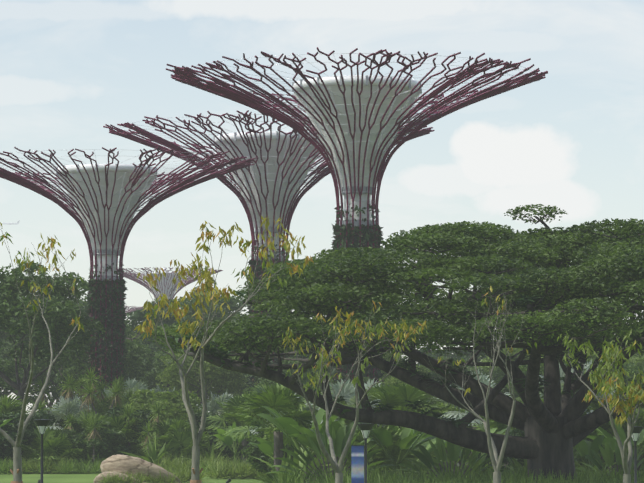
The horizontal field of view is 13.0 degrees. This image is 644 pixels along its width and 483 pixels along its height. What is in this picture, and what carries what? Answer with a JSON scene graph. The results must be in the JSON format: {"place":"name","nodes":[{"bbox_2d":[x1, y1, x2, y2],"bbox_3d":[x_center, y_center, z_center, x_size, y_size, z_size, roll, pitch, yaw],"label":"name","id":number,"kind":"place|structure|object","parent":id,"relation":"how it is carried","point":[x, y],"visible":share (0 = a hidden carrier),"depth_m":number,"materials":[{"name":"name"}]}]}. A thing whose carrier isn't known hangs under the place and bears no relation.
{"place":"outdoors","nodes":[
{"label":"outdoors","id":0,"kind":"place"},
{"bbox_2d":[0,462,641,482],"bbox_3d":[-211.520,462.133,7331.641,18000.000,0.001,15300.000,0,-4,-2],"label":"ground","id":1,"kind":"structure","parent":0,"point":[88,477],"depth_m":171.23,"materials":[{"name":"green plant"}]},
{"bbox_2d":[0,358,21,400],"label":"shrub","id":2,"kind":"object","parent":1,"relation":"on","point":[8,370],"visible":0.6,"depth_m":234.90,"materials":[{"name":"green plant"}]},
{"bbox_2d":[0,394,30,417],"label":"shrub","id":3,"kind":"object","parent":1,"relation":"on","point":[6,404],"visible":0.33,"depth_m":193.56,"materials":[{"name":"green plant"}]},
{"bbox_2d":[0,314,37,395],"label":"tree","id":4,"kind":"object","parent":1,"relation":"on","point":[9,345],"visible":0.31,"depth_m":297.05,"materials":[{"name":"green plant"}]},
{"bbox_2d":[0,410,54,462],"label":"bush","id":5,"kind":"object","parent":1,"relation":"on","point":[12,430],"visible":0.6,"depth_m":188.14,"materials":[{"name":"green plant"}]},
{"bbox_2d":[8,453,72,473],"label":"grass","id":6,"kind":"structure","parent":1,"relation":"on","point":[30,466],"depth_m":185.37,"materials":[{"name":"green plant"}]},
{"bbox_2d":[34,419,50,482],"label":"lamp","id":7,"kind":"object","parent":1,"relation":"on","point":[41,424],"visible":1,"depth_m":98.65,"materials":[{"name":"black metal"}]},
{"bbox_2d":[0,222,84,482],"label":"young tree","id":8,"kind":"object","parent":1,"relation":"on","point":[16,471],"visible":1,"depth_m":58.83,"materials":[{"name":"green plant"}]},
{"bbox_2d":[5,343,85,414],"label":"broadleaf","id":9,"kind":"object","parent":1,"relation":"on","point":[56,392],"visible":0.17,"depth_m":257.72,"materials":[{"name":"green plant"}]},
{"bbox_2d":[20,426,83,465],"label":"fan palm","id":10,"kind":"object","parent":1,"relation":"on","point":[51,434],"visible":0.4,"depth_m":187.38,"materials":[{"name":"green plant"}]},
{"bbox_2d":[0,261,106,408],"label":"broadleaf","id":11,"kind":"object","parent":1,"relation":"on","point":[61,311],"visible":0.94,"depth_m":201.73,"materials":[{"name":"green plant"}]},
{"bbox_2d":[23,432,83,473],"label":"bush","id":12,"kind":"object","parent":1,"relation":"on","point":[52,446],"visible":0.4,"depth_m":187.08,"materials":[{"name":"green plant"}]},
{"bbox_2d":[27,375,80,424],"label":"cordyline","id":13,"kind":"object","parent":1,"relation":"on","point":[44,397],"visible":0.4,"depth_m":202.47,"materials":[{"name":"green plant"}]},
{"bbox_2d":[45,394,95,429],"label":"shrub","id":14,"kind":"object","parent":1,"relation":"on","point":[73,405],"visible":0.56,"depth_m":196.85,"materials":[{"name":"green plant"}]},
{"bbox_2d":[58,421,84,454],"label":"bush","id":15,"kind":"object","parent":1,"relation":"on","point":[71,433],"visible":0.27,"depth_m":191.18,"materials":[{"name":"green plant"}]},
{"bbox_2d":[57,367,105,405],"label":"cordyline","id":16,"kind":"object","parent":1,"relation":"on","point":[69,387],"visible":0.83,"depth_m":198.08,"materials":[{"name":"green plant"}]},
{"bbox_2d":[26,316,149,398],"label":"broadleaf","id":17,"kind":"object","parent":1,"relation":"on","point":[134,344],"visible":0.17,"depth_m":241.43,"materials":[{"name":"green plant"}]},
{"bbox_2d":[56,409,122,443],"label":"shrub","id":18,"kind":"object","parent":1,"relation":"on","point":[85,416],"visible":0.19,"depth_m":192.27,"materials":[{"name":"green plant"}]},
{"bbox_2d":[83,412,104,462],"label":"cordyline","id":19,"kind":"object","parent":1,"relation":"on","point":[93,428],"visible":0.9,"depth_m":188.35,"materials":[{"name":"green plant"}]},
{"bbox_2d":[67,419,131,461],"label":"bush","id":20,"kind":"object","parent":1,"relation":"on","point":[107,434],"visible":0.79,"depth_m":189.04,"materials":[{"name":"green plant"}]},
{"bbox_2d":[75,395,126,419],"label":"bush","id":21,"kind":"object","parent":1,"relation":"on","point":[104,402],"visible":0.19,"depth_m":206.00,"materials":[{"name":"green plant"}]},
{"bbox_2d":[76,377,131,413],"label":"cordyline","id":22,"kind":"object","parent":1,"relation":"on","point":[89,390],"visible":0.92,"depth_m":194.55,"materials":[{"name":"green plant"}]},
{"bbox_2d":[50,454,163,473],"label":"grass","id":23,"kind":"structure","parent":1,"relation":"on","point":[81,467],"depth_m":185.46,"materials":[{"name":"green plant"}]},
{"bbox_2d":[92,374,131,404],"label":"cordyline","id":24,"kind":"object","parent":1,"relation":"on","point":[103,386],"visible":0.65,"depth_m":206.66,"materials":[{"name":"green plant"}]},
{"bbox_2d":[102,412,143,454],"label":"shrub","id":25,"kind":"object","parent":1,"relation":"on","point":[119,423],"visible":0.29,"depth_m":191.74,"materials":[{"name":"green plant"}]},
{"bbox_2d":[93,469,153,482],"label":"grass tuft","id":26,"kind":"object","parent":1,"relation":"on","point":[113,479],"visible":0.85,"depth_m":156.47,"materials":[{"name":"green plant"}]},
{"bbox_2d":[0,145,256,395],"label":"supertree","id":27,"kind":"object","parent":1,"relation":"on","point":[105,201],"visible":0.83,"depth_m":225.51,"materials":[{"name":"purple metal"}]},
{"bbox_2d":[103,377,155,396],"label":"fan palm","id":28,"kind":"object","parent":1,"relation":"on","point":[134,384],"visible":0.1,"depth_m":213.20,"materials":[{"name":"green plant"}]},
{"bbox_2d":[118,399,147,447],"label":"cordyline","id":29,"kind":"object","parent":1,"relation":"on","point":[127,414],"visible":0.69,"depth_m":192.46,"materials":[{"name":"green plant"}]},
{"bbox_2d":[104,407,167,442],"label":"bush","id":30,"kind":"object","parent":1,"relation":"on","point":[143,415],"visible":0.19,"depth_m":193.41,"materials":[{"name":"green plant"}]},
{"bbox_2d":[93,455,181,482],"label":"rock","id":31,"kind":"object","parent":1,"relation":"on","point":[119,464],"visible":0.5,"depth_m":157.73,"materials":[{"name":"beige stone"}]},
{"bbox_2d":[125,344,162,387],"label":"tree","id":32,"kind":"object","parent":1,"relation":"on","point":[145,364],"visible":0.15,"depth_m":259.44,"materials":[{"name":"green plant"}]},
{"bbox_2d":[137,418,157,453],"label":"cordyline","id":33,"kind":"object","parent":1,"relation":"on","point":[148,428],"visible":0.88,"depth_m":188.45,"materials":[{"name":"green plant"}]},
{"bbox_2d":[129,435,166,457],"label":"shrub","id":34,"kind":"object","parent":1,"relation":"on","point":[137,449],"visible":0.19,"depth_m":191.46,"materials":[{"name":"green plant"}]},
{"bbox_2d":[119,430,183,464],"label":"spiky plant","id":35,"kind":"object","parent":1,"relation":"on","point":[154,454],"visible":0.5,"depth_m":187.03,"materials":[{"name":"green plant"}]},
{"bbox_2d":[124,301,184,367],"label":"broadleaf","id":36,"kind":"object","parent":1,"relation":"on","point":[136,315],"visible":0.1,"depth_m":308.48,"materials":[{"name":"green plant"}]},
{"bbox_2d":[129,324,183,386],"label":"tree","id":37,"kind":"object","parent":1,"relation":"on","point":[154,347],"visible":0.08,"depth_m":305.54,"materials":[{"name":"green plant"}]},
{"bbox_2d":[146,399,170,448],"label":"cordyline","id":38,"kind":"object","parent":1,"relation":"on","point":[156,412],"visible":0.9,"depth_m":190.61,"materials":[{"name":"green plant"}]},
{"bbox_2d":[121,388,202,421],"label":"bush","id":39,"kind":"object","parent":1,"relation":"on","point":[142,398],"visible":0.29,"depth_m":197.48,"materials":[{"name":"green plant"}]},
{"bbox_2d":[139,469,184,482],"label":"grass","id":40,"kind":"structure","parent":1,"relation":"on","point":[149,479],"depth_m":157.40,"materials":[{"name":"green plant"}]},
{"bbox_2d":[137,416,201,459],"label":"fan palm","id":41,"kind":"object","parent":1,"relation":"on","point":[163,433],"visible":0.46,"depth_m":189.28,"materials":[{"name":"green plant"}]},
{"bbox_2d":[118,267,222,303],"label":"supertree","id":42,"kind":"object","parent":1,"relation":"on","point":[163,285],"visible":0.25,"depth_m":672.30,"materials":[{"name":"grey metal"}]},
{"bbox_2d":[149,400,197,434],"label":"bush","id":43,"kind":"object","parent":1,"relation":"on","point":[174,410],"visible":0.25,"depth_m":194.09,"materials":[{"name":"green plant"}]},
{"bbox_2d":[139,348,212,402],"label":"broadleaf","id":44,"kind":"object","parent":1,"relation":"on","point":[153,372],"visible":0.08,"depth_m":257.31,"materials":[{"name":"green plant"}]},
{"bbox_2d":[148,426,221,462],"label":"fan palm","id":45,"kind":"object","parent":1,"relation":"on","point":[177,445],"visible":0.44,"depth_m":188.01,"materials":[{"name":"green plant"}]},
{"bbox_2d":[157,460,214,481],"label":"grass","id":46,"kind":"structure","parent":1,"relation":"on","point":[186,473],"depth_m":161.01,"materials":[{"name":"green plant"}]},
{"bbox_2d":[151,451,223,471],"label":"grass","id":47,"kind":"structure","parent":1,"relation":"on","point":[170,463],"depth_m":183.84,"materials":[{"name":"green plant"}]},
{"bbox_2d":[143,286,248,403],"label":"broadleaf","id":48,"kind":"object","parent":1,"relation":"on","point":[233,304],"visible":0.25,"depth_m":318.03,"materials":[{"name":"green plant"}]},
{"bbox_2d":[155,348,248,406],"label":"broadleaf","id":49,"kind":"object","parent":1,"relation":"on","point":[225,380],"visible":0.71,"depth_m":238.68,"materials":[{"name":"green plant"}]},
{"bbox_2d":[177,411,229,447],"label":"bush","id":50,"kind":"object","parent":1,"relation":"on","point":[198,415],"visible":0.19,"depth_m":191.49,"materials":[{"name":"green plant"}]},
{"bbox_2d":[197,391,232,414],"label":"fan palm","id":51,"kind":"object","parent":1,"relation":"on","point":[214,407],"visible":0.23,"depth_m":203.15,"materials":[{"name":"green plant"}]},
{"bbox_2d":[134,216,313,482],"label":"young tree","id":52,"kind":"object","parent":1,"relation":"on","point":[207,284],"visible":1,"depth_m":59.09,"materials":[{"name":"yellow plant"}]},
{"bbox_2d":[209,422,252,460],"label":"banana clump","id":53,"kind":"object","parent":1,"relation":"on","point":[228,440],"visible":0.73,"depth_m":183.94,"materials":[{"name":"green plant"}]},
{"bbox_2d":[205,391,257,462],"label":"fan palm","id":54,"kind":"object","parent":1,"relation":"on","point":[230,413],"visible":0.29,"depth_m":187.33,"materials":[{"name":"green plant"}]},
{"bbox_2d":[210,416,252,463],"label":"fan palm","id":55,"kind":"object","parent":1,"relation":"on","point":[220,443],"visible":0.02,"depth_m":187.58,"materials":[{"name":"green plant"}]},
{"bbox_2d":[200,454,273,478],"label":"clump","id":56,"kind":"object","parent":1,"relation":"on","point":[233,470],"visible":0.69,"depth_m":169.69,"materials":[{"name":"green plant"}]},
{"bbox_2d":[224,403,267,442],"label":"fan palm","id":57,"kind":"object","parent":1,"relation":"on","point":[249,424],"visible":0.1,"depth_m":176.45,"materials":[{"name":"green plant"}]},
{"bbox_2d":[249,435,273,461],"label":"banana clump","id":58,"kind":"object","parent":1,"relation":"on","point":[265,447],"visible":0.35,"depth_m":148.18,"materials":[{"name":"green plant"}]},
{"bbox_2d":[103,110,433,389],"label":"supertree","id":59,"kind":"object","parent":1,"relation":"on","point":[271,182],"visible":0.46,"depth_m":236.99,"materials":[{"name":"purple metal"}]},
{"bbox_2d":[241,426,300,475],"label":"bush","id":60,"kind":"object","parent":1,"relation":"on","point":[254,451],"visible":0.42,"depth_m":151.08,"materials":[{"name":"green plant"}]},
{"bbox_2d":[222,383,321,470],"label":"fan palm","id":61,"kind":"object","parent":1,"relation":"on","point":[277,398],"visible":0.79,"depth_m":136.61,"materials":[{"name":"green plant"}]},
{"bbox_2d":[254,452,308,482],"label":"cycad","id":62,"kind":"object","parent":1,"relation":"on","point":[270,475],"visible":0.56,"depth_m":134.94,"materials":[{"name":"green plant"}]},
{"bbox_2d":[248,445,327,482],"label":"cycad","id":63,"kind":"object","parent":1,"relation":"on","point":[299,463],"visible":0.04,"depth_m":144.38,"materials":[{"name":"green plant"}]},
{"bbox_2d":[243,357,336,394],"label":"broadleaf","id":64,"kind":"object","parent":1,"relation":"on","point":[267,382],"visible":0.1,"depth_m":196.60,"materials":[{"name":"green plant"}]},
{"bbox_2d":[256,405,359,478],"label":"banana clump","id":65,"kind":"object","parent":1,"relation":"on","point":[280,422],"visible":0.5,"depth_m":132.75,"materials":[{"name":"green plant"}]},
{"bbox_2d":[262,387,382,474],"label":"bush","id":66,"kind":"object","parent":1,"relation":"on","point":[347,421],"visible":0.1,"depth_m":145.47,"materials":[{"name":"green plant"}]},
{"bbox_2d":[265,424,394,481],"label":"travellers palm","id":67,"kind":"object","parent":1,"relation":"on","point":[340,438],"visible":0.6,"depth_m":127.02,"materials":[{"name":"green plant"}]},
{"bbox_2d":[287,414,373,463],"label":"banana clump","id":68,"kind":"object","parent":1,"relation":"on","point":[303,439],"visible":0.4,"depth_m":128.07,"materials":[{"name":"green plant"}]},
{"bbox_2d":[305,379,384,467],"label":"fan palm","id":69,"kind":"object","parent":1,"relation":"on","point":[347,390],"visible":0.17,"depth_m":144.51,"materials":[{"name":"green plant"}]},
{"bbox_2d":[282,300,427,482],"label":"young tree","id":70,"kind":"object","parent":1,"relation":"on","point":[332,459],"visible":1,"depth_m":59.77,"materials":[{"name":"green plant"}]},
{"bbox_2d":[166,47,547,383],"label":"supertree","id":71,"kind":"object","parent":1,"relation":"on","point":[357,122],"visible":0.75,"depth_m":204.89,"materials":[{"name":"purple metal"}]},
{"bbox_2d":[351,423,373,482],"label":"lamp post","id":72,"kind":"object","parent":1,"relation":"on","point":[358,463],"visible":1,"depth_m":99.02,"materials":[{"name":"blue"}]},
{"bbox_2d":[324,424,425,477],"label":"fan palm","id":73,"kind":"object","parent":1,"relation":"on","point":[394,448],"visible":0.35,"depth_m":132.16,"materials":[{"name":"green plant"}]},
{"bbox_2d":[141,204,643,482],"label":"rain tree","id":74,"kind":"object","parent":1,"relation":"on","point":[555,292],"visible":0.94,"depth_m":113.61,"materials":[{"name":"green plant"}]},
{"bbox_2d":[358,422,435,472],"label":"banana clump","id":75,"kind":"object","parent":1,"relation":"on","point":[384,437],"visible":0.71,"depth_m":130.49,"materials":[{"name":"green plant"}]},
{"bbox_2d":[368,381,439,435],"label":"fan palm","id":76,"kind":"object","parent":1,"relation":"on","point":[394,394],"visible":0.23,"depth_m":148.47,"materials":[{"name":"green plant"}]},
{"bbox_2d":[380,350,430,384],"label":"broadleaf","id":77,"kind":"object","parent":1,"relation":"on","point":[424,369],"visible":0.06,"depth_m":237.78,"materials":[{"name":"green plant"}]},
{"bbox_2d":[377,376,435,403],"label":"broadleaf","id":78,"kind":"object","parent":1,"relation":"on","point":[393,379],"visible":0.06,"depth_m":200.42,"materials":[{"name":"green plant"}]},
{"bbox_2d":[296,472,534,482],"bbox_3d":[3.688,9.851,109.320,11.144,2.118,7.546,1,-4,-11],"label":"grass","id":79,"kind":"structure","parent":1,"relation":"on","point":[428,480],"depth_m":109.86,"materials":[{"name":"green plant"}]},
{"bbox_2d":[388,425,446,474],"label":"banana clump","id":80,"kind":"object","parent":1,"relation":"on","point":[428,447],"visible":0.08,"depth_m":135.04,"materials":[{"name":"green plant"}]},
{"bbox_2d":[265,461,580,482],"bbox_3d":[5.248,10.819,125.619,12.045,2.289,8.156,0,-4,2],"label":"grass","id":81,"kind":"structure","parent":1,"relation":"on","point":[420,473],"depth_m":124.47,"materials":[{"name":"green plant"}]},
{"bbox_2d":[396,437,503,479],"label":"travellers palm","id":82,"kind":"object","parent":1,"relation":"on","point":[453,452],"visible":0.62,"depth_m":125.01,"materials":[{"name":"green plant"}]},
{"bbox_2d":[419,344,486,367],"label":"broadleaf","id":83,"kind":"object","parent":1,"relation":"on","point":[454,355],"visible":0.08,"depth_m":311.15,"materials":[{"name":"green plant"}]},
{"bbox_2d":[427,401,490,469],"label":"fan palm","id":84,"kind":"object","parent":1,"relation":"on","point":[444,408],"visible":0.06,"depth_m":153.56,"materials":[{"name":"green plant"}]},
{"bbox_2d":[415,432,520,474],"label":"cycad","id":85,"kind":"object","parent":1,"relation":"on","point":[477,464],"visible":0.23,"depth_m":128.63,"materials":[{"name":"green plant"}]},
{"bbox_2d":[428,369,511,428],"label":"fan palm","id":86,"kind":"object","parent":1,"relation":"on","point":[483,379],"visible":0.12,"depth_m":150.46,"materials":[{"name":"green plant"}]},
{"bbox_2d":[419,285,536,482],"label":"young tree","id":87,"kind":"object","parent":1,"relation":"on","point":[496,461],"visible":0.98,"depth_m":59.11,"materials":[{"name":"grey plant"}]},
{"bbox_2d":[381,465,600,482],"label":"grass","id":88,"kind":"structure","parent":1,"relation":"on","point":[408,477],"depth_m":123.77,"materials":[{"name":"green plant"}]},
{"bbox_2d":[470,417,514,463],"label":"fan palm","id":89,"kind":"object","parent":1,"relation":"on","point":[499,426],"visible":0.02,"depth_m":145.56,"materials":[{"name":"green plant"}]},
{"bbox_2d":[475,367,518,399],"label":"broadleaf","id":90,"kind":"object","parent":1,"relation":"on","point":[498,373],"visible":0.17,"depth_m":219.19,"materials":[{"name":"green plant"}]},
{"bbox_2d":[476,428,524,473],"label":"bush","id":91,"kind":"object","parent":1,"relation":"on","point":[516,432],"visible":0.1,"depth_m":139.56,"materials":[{"name":"green plant"}]},
{"bbox_2d":[505,361,566,399],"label":"broadleaf","id":92,"kind":"object","parent":1,"relation":"on","point":[524,370],"visible":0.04,"depth_m":165.41,"materials":[{"name":"green plant"}]},
{"bbox_2d":[430,461,643,482],"bbox_3d":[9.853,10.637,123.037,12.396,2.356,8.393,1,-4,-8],"label":"grass","id":93,"kind":"structure","parent":1,"relation":"on","point":[447,474],"depth_m":122.02,"materials":[{"name":"green plant"}]},
{"bbox_2d":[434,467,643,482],"bbox_3d":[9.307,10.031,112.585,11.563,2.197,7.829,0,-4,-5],"label":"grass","id":94,"kind":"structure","parent":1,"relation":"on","point":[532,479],"depth_m":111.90,"materials":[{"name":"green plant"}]},
{"bbox_2d":[539,363,612,413],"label":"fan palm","id":95,"kind":"object","parent":1,"relation":"on","point":[562,373],"visible":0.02,"depth_m":142.91,"materials":[{"name":"green plant"}]},
{"bbox_2d":[574,435,603,469],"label":"banana clump","id":96,"kind":"object","parent":1,"relation":"on","point":[583,448],"visible":0.46,"depth_m":129.51,"materials":[{"name":"green plant"}]},
{"bbox_2d":[573,430,604,467],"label":"bush","id":97,"kind":"object","parent":1,"relation":"on","point":[576,455],"visible":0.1,"depth_m":140.18,"materials":[{"name":"green plant"}]},
{"bbox_2d":[557,329,643,482],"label":"young tree","id":98,"kind":"object","parent":1,"relation":"on","point":[634,394],"visible":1,"depth_m":59.22,"materials":[{"name":"green plant"}]},
{"bbox_2d":[581,396,629,459],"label":"palm tree","id":99,"kind":"object","parent":1,"relation":"on","point":[594,404],"visible":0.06,"depth_m":142.12,"materials":[{"name":"green plant"}]},
{"bbox_2d":[575,440,643,478],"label":"travellers palm","id":100,"kind":"object","parent":1,"relation":"on","point":[607,454],"visible":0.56,"depth_m":126.14,"materials":[{"name":"green plant"}]},
{"bbox_2d":[587,419,643,473],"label":"banana clump","id":101,"kind":"object","parent":1,"relation":"on","point":[609,437],"visible":0.33,"depth_m":134.44,"materials":[{"name":"green plant"}]},
{"bbox_2d":[590,407,643,476],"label":"palm plant","id":102,"kind":"object","parent":1,"relation":"on","point":[639,422],"visible":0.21,"depth_m":143.21,"materials":[{"name":"green plant"}]},
{"bbox_2d":[611,363,643,425],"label":"broadleaf","id":103,"kind":"object","parent":1,"relation":"on","point":[631,369],"visible":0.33,"depth_m":171.66,"materials":[{"name":"green plant"}]},
{"bbox_2d":[632,426,643,482],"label":"lamp","id":104,"kind":"object","parent":1,"relation":"on","point":[637,430],"visible":0.81,"depth_m":99.26,"materials":[{"name":"black metal"}]},
{"bbox_2d":[0,0,643,413],"label":"sky","id":105,"kind":"structure","parent":0,"point":[571,139],"materials":[{"name":"white"}]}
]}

